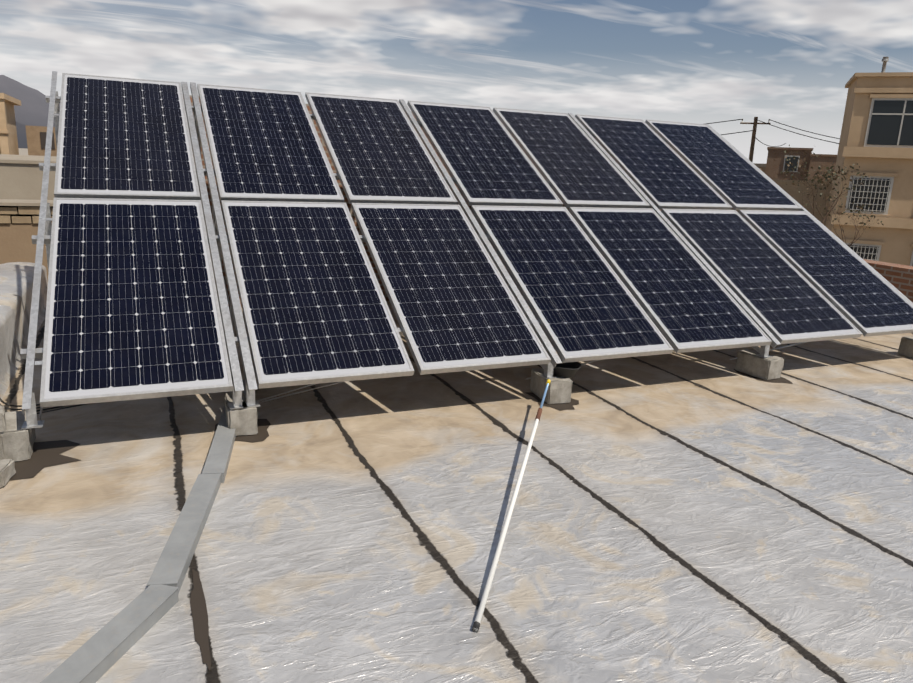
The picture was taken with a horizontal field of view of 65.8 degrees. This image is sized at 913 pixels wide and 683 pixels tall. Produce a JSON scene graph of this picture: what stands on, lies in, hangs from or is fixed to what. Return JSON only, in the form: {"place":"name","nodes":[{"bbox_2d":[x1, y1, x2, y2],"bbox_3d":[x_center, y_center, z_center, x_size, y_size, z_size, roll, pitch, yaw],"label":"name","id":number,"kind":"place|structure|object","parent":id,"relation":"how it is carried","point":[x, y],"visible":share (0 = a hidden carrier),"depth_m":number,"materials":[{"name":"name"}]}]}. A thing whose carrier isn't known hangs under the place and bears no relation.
{"place":"outdoors","nodes":[
{"label":"outdoors","id":0,"kind":"place"},
{"bbox_2d":[18,148,27,154],"bbox_3d":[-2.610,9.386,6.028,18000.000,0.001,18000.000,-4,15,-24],"label":"ground","id":1,"kind":"structure","parent":0,"point":[23,151],"depth_m":1541.13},
{"bbox_2d":[753,163,765,172],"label":"distant houses","id":2,"kind":"structure","parent":1,"relation":"on","point":[762,167],"depth_m":79.48,"materials":[{"name":"paint"}]},
{"bbox_2d":[706,117,839,161],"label":"utility pole","id":3,"kind":"object","parent":1,"relation":"on","point":[755,123],"visible":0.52,"depth_m":40.03,"materials":[{"name":"brown wood"}]},
{"bbox_2d":[731,147,836,209],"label":"brick houses","id":4,"kind":"structure","parent":1,"relation":"on","point":[778,165],"depth_m":43.93,"materials":[{"name":"brown brick"}]},
{"bbox_2d":[736,179,832,225],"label":"building","id":5,"kind":"structure","parent":1,"relation":"on","point":[790,189],"depth_m":35.19,"materials":[{"name":"concrete"}]},
{"bbox_2d":[774,144,869,223],"bbox_3d":[11.121,-0.451,23.528,2.390,11.724,2.846,-4,15,-24],"label":"tree","id":6,"kind":"object","parent":1,"relation":"on","point":[827,175],"visible":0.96,"depth_m":22.06,"materials":[{"name":"brown plant"}]},
{"bbox_2d":[814,187,883,246],"bbox_3d":[13.080,-0.101,25.009,2.786,10.490,1.604,-4,15,-24],"label":"tree","id":7,"kind":"object","parent":1,"relation":"on","point":[859,212],"visible":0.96,"depth_m":23.73,"materials":[{"name":"brown plant"}]},
{"bbox_2d":[825,57,912,265],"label":"cream stone building","id":8,"kind":"structure","parent":1,"relation":"on","point":[876,141],"depth_m":30.36,"materials":[{"name":"beige stone"}]},
{"bbox_2d":[0,199,53,281],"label":"adobe wall with stone coping","id":9,"kind":"structure","parent":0,"point":[19,220],"depth_m":8.33,"materials":[{"name":"paint"}]},
{"bbox_2d":[0,154,56,199],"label":"building","id":10,"kind":"structure","parent":0,"point":[21,177],"depth_m":17.86,"materials":[{"name":"paint"}]},
{"bbox_2d":[0,93,56,155],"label":"columned building","id":11,"kind":"structure","parent":0,"point":[36,140],"depth_m":87.75,"materials":[{"name":"beige stone"}]},
{"bbox_2d":[0,75,59,147],"bbox_3d":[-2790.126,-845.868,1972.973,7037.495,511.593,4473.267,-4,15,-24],"label":"mountains","id":12,"kind":"structure","parent":0,"point":[32,109],"depth_m":4164.48,"materials":[{"name":"grey stone"}]},
{"bbox_2d":[0,398,90,413],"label":"black cables","id":13,"kind":"object","parent":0,"point":[2,401],"visible":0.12,"depth_m":4.61,"materials":[{"name":"black plastic"}]},
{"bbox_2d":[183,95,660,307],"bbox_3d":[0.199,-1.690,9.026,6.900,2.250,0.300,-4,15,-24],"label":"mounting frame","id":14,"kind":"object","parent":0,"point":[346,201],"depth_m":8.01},
{"bbox_2d":[0,0,912,163],"label":"sky","id":15,"kind":"structure","parent":0,"point":[791,63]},
{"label":"house","id":16,"kind":"structure","parent":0},
{"bbox_2d":[0,296,912,682],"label":"roof slab","id":17,"kind":"structure","parent":16,"relation":"on","point":[710,516],"depth_m":3.34,"materials":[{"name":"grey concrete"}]},
{"bbox_2d":[0,459,15,487],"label":"block","id":18,"kind":"object","parent":17,"relation":"on","point":[7,470],"depth_m":3.60,"materials":[{"name":"concrete"}]},
{"bbox_2d":[0,262,47,401],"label":"parapet membrane","id":19,"kind":"object","parent":17,"relation":"on","point":[16,283],"visible":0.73,"depth_m":6.01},
{"bbox_2d":[40,380,244,682],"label":"cable trunking","id":20,"kind":"object","parent":17,"relation":"on","point":[99,654],"visible":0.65,"depth_m":2.70,"materials":[{"name":"grey plastic"}]},
{"bbox_2d":[10,369,792,670],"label":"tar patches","id":21,"kind":"object","parent":17,"relation":"on","point":[46,453],"visible":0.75,"depth_m":3.85,"materials":[{"name":"black asphalt"}]},
{"bbox_2d":[0,435,4,459],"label":"block","id":22,"kind":"object","parent":21,"relation":"on","point":[1,449],"depth_m":3.77,"materials":[{"name":"concrete"}]},
{"bbox_2d":[0,405,6,431],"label":"block","id":23,"kind":"object","parent":22,"relation":"on","point":[3,428],"depth_m":3.77,"materials":[{"name":"concrete"}]},
{"bbox_2d":[0,411,35,461],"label":"block","id":24,"kind":"object","parent":21,"relation":"on","point":[18,442],"depth_m":3.83,"materials":[{"name":"concrete"}]},
{"bbox_2d":[224,392,257,436],"bbox_3d":[-1.358,0.455,4.442,0.176,0.194,0.331,-3,15,-22],"label":"block","id":25,"kind":"object","parent":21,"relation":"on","point":[243,421],"depth_m":4.30,"materials":[{"name":"concrete"}]},
{"bbox_2d":[530,368,572,403],"bbox_3d":[0.705,0.331,5.295,0.194,0.190,0.343,-2,15,-18],"label":"block","id":26,"kind":"object","parent":21,"relation":"on","point":[559,390],"depth_m":5.16,"materials":[{"name":"concrete"}]},
{"bbox_2d":[553,360,580,377],"bbox_3d":[0.810,0.207,5.250,0.248,0.091,0.248,-4,15,-24],"label":"bucket","id":27,"kind":"object","parent":26,"relation":"on","point":[568,369],"visible":0.71,"depth_m":5.19,"materials":[{"name":"grey plastic"}]},
{"bbox_2d":[735,349,783,379],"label":"block","id":28,"kind":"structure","parent":21,"relation":"on","point":[750,362],"depth_m":6.05,"materials":[{"name":"concrete"}]},
{"bbox_2d":[20,71,912,428],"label":"mounting frame","id":29,"kind":"object","parent":17,"relation":"on","point":[218,241],"visible":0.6,"depth_m":5.29,"materials":[{"name":"metal"}]},
{"bbox_2d":[54,73,199,199],"bbox_3d":[-2.762,-1.748,5.907,0.990,0.046,1.960,-4,45,-24],"label":"solar panel","id":30,"kind":"object","parent":29,"relation":"on","point":[123,138],"visible":1,"depth_m":5.77,"materials":[{"name":"glass"}]},
{"bbox_2d":[40,198,232,407],"bbox_3d":[-2.098,-0.365,4.608,0.990,0.044,1.960,-4,45,-24],"label":"solar panel","id":31,"kind":"object","parent":29,"relation":"on","point":[132,309],"visible":1,"depth_m":4.45,"materials":[{"name":"glass"}]},
{"bbox_2d":[197,84,343,202],"bbox_3d":[-1.720,-1.818,6.365,0.990,0.044,1.960,-4,45,-24],"label":"solar panel","id":32,"kind":"object","parent":29,"relation":"on","point":[265,144],"visible":0.98,"depth_m":6.24,"materials":[{"name":"glass"}]},
{"bbox_2d":[221,200,413,388],"bbox_3d":[-1.056,-0.437,5.064,0.990,0.045,1.960,-4,45,-24],"label":"solar panel","id":33,"kind":"object","parent":29,"relation":"on","point":[315,308],"visible":1,"depth_m":4.91,"materials":[{"name":"glass"}]},
{"bbox_2d":[305,92,457,204],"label":"solar panel","id":34,"kind":"object","parent":29,"relation":"on","point":[378,152],"visible":0.98,"depth_m":6.66,"materials":[{"name":"glass"}]},
{"bbox_2d":[351,203,550,374],"bbox_3d":[-0.106,-0.500,5.483,0.990,0.044,1.960,-4,45,-24],"label":"solar panel","id":35,"kind":"object","parent":29,"relation":"on","point":[454,304],"visible":1,"depth_m":5.34,"materials":[{"name":"glass"}]},
{"bbox_2d":[407,100,562,206],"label":"solar panel","id":36,"kind":"object","parent":29,"relation":"on","point":[484,158],"visible":1,"depth_m":7.10,"materials":[{"name":"glass"}]},
{"bbox_2d":[493,107,649,207],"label":"solar panel","id":37,"kind":"object","parent":29,"relation":"on","point":[571,162],"visible":1,"depth_m":7.53,"materials":[{"name":"glass"}]},
{"bbox_2d":[471,205,673,362],"bbox_3d":[0.907,-0.566,5.930,0.990,0.043,1.960,-4,45,-24],"label":"solar panel","id":38,"kind":"object","parent":29,"relation":"on","point":[581,301],"visible":1,"depth_m":5.79,"materials":[{"name":"glass"}]},
{"bbox_2d":[575,114,731,209],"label":"solar panel","id":39,"kind":"object","parent":29,"relation":"on","point":[661,173],"visible":0.98,"depth_m":7.98,"materials":[{"name":"glass"}]},
{"bbox_2d":[568,207,771,352],"bbox_3d":[1.858,-0.630,6.348,0.990,0.044,1.960,-4,45,-24],"label":"solar panel","id":40,"kind":"object","parent":29,"relation":"on","point":[685,299],"visible":1,"depth_m":6.21,"materials":[{"name":"glass"}]},
{"bbox_2d":[645,120,801,210],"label":"solar panel","id":41,"kind":"object","parent":29,"relation":"on","point":[726,171],"visible":0.98,"depth_m":8.40,"materials":[{"name":"glass"}]},
{"bbox_2d":[661,209,862,343],"bbox_3d":[2.872,-0.698,6.794,0.990,0.044,1.960,-4,45,-24],"label":"solar panel","id":42,"kind":"object","parent":29,"relation":"on","point":[780,296],"visible":1,"depth_m":6.67,"materials":[{"name":"glass"}]},
{"bbox_2d":[738,210,912,336],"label":"solar panel","id":43,"kind":"object","parent":29,"relation":"on","point":[857,293],"visible":1,"depth_m":7.12,"materials":[{"name":"glass"}]},
{"bbox_2d":[472,379,550,632],"bbox_3d":[0.360,0.670,3.791,0.030,0.228,2.574,5,14,12],"label":"cleaning pole","id":44,"kind":"object","parent":17,"relation":"on","point":[477,622],"visible":0.98,"depth_m":3.23,"materials":[{"name":"white metal"}]},
{"bbox_2d":[863,259,912,301],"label":"brick wall","id":45,"kind":"structure","parent":17,"relation":"on","point":[899,277],"depth_m":8.65,"materials":[{"name":"brown brick"}]},
{"bbox_2d":[898,336,912,357],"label":"block","id":46,"kind":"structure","parent":17,"relation":"on","point":[905,349],"depth_m":7.02,"materials":[{"name":"concrete"}]}
]}

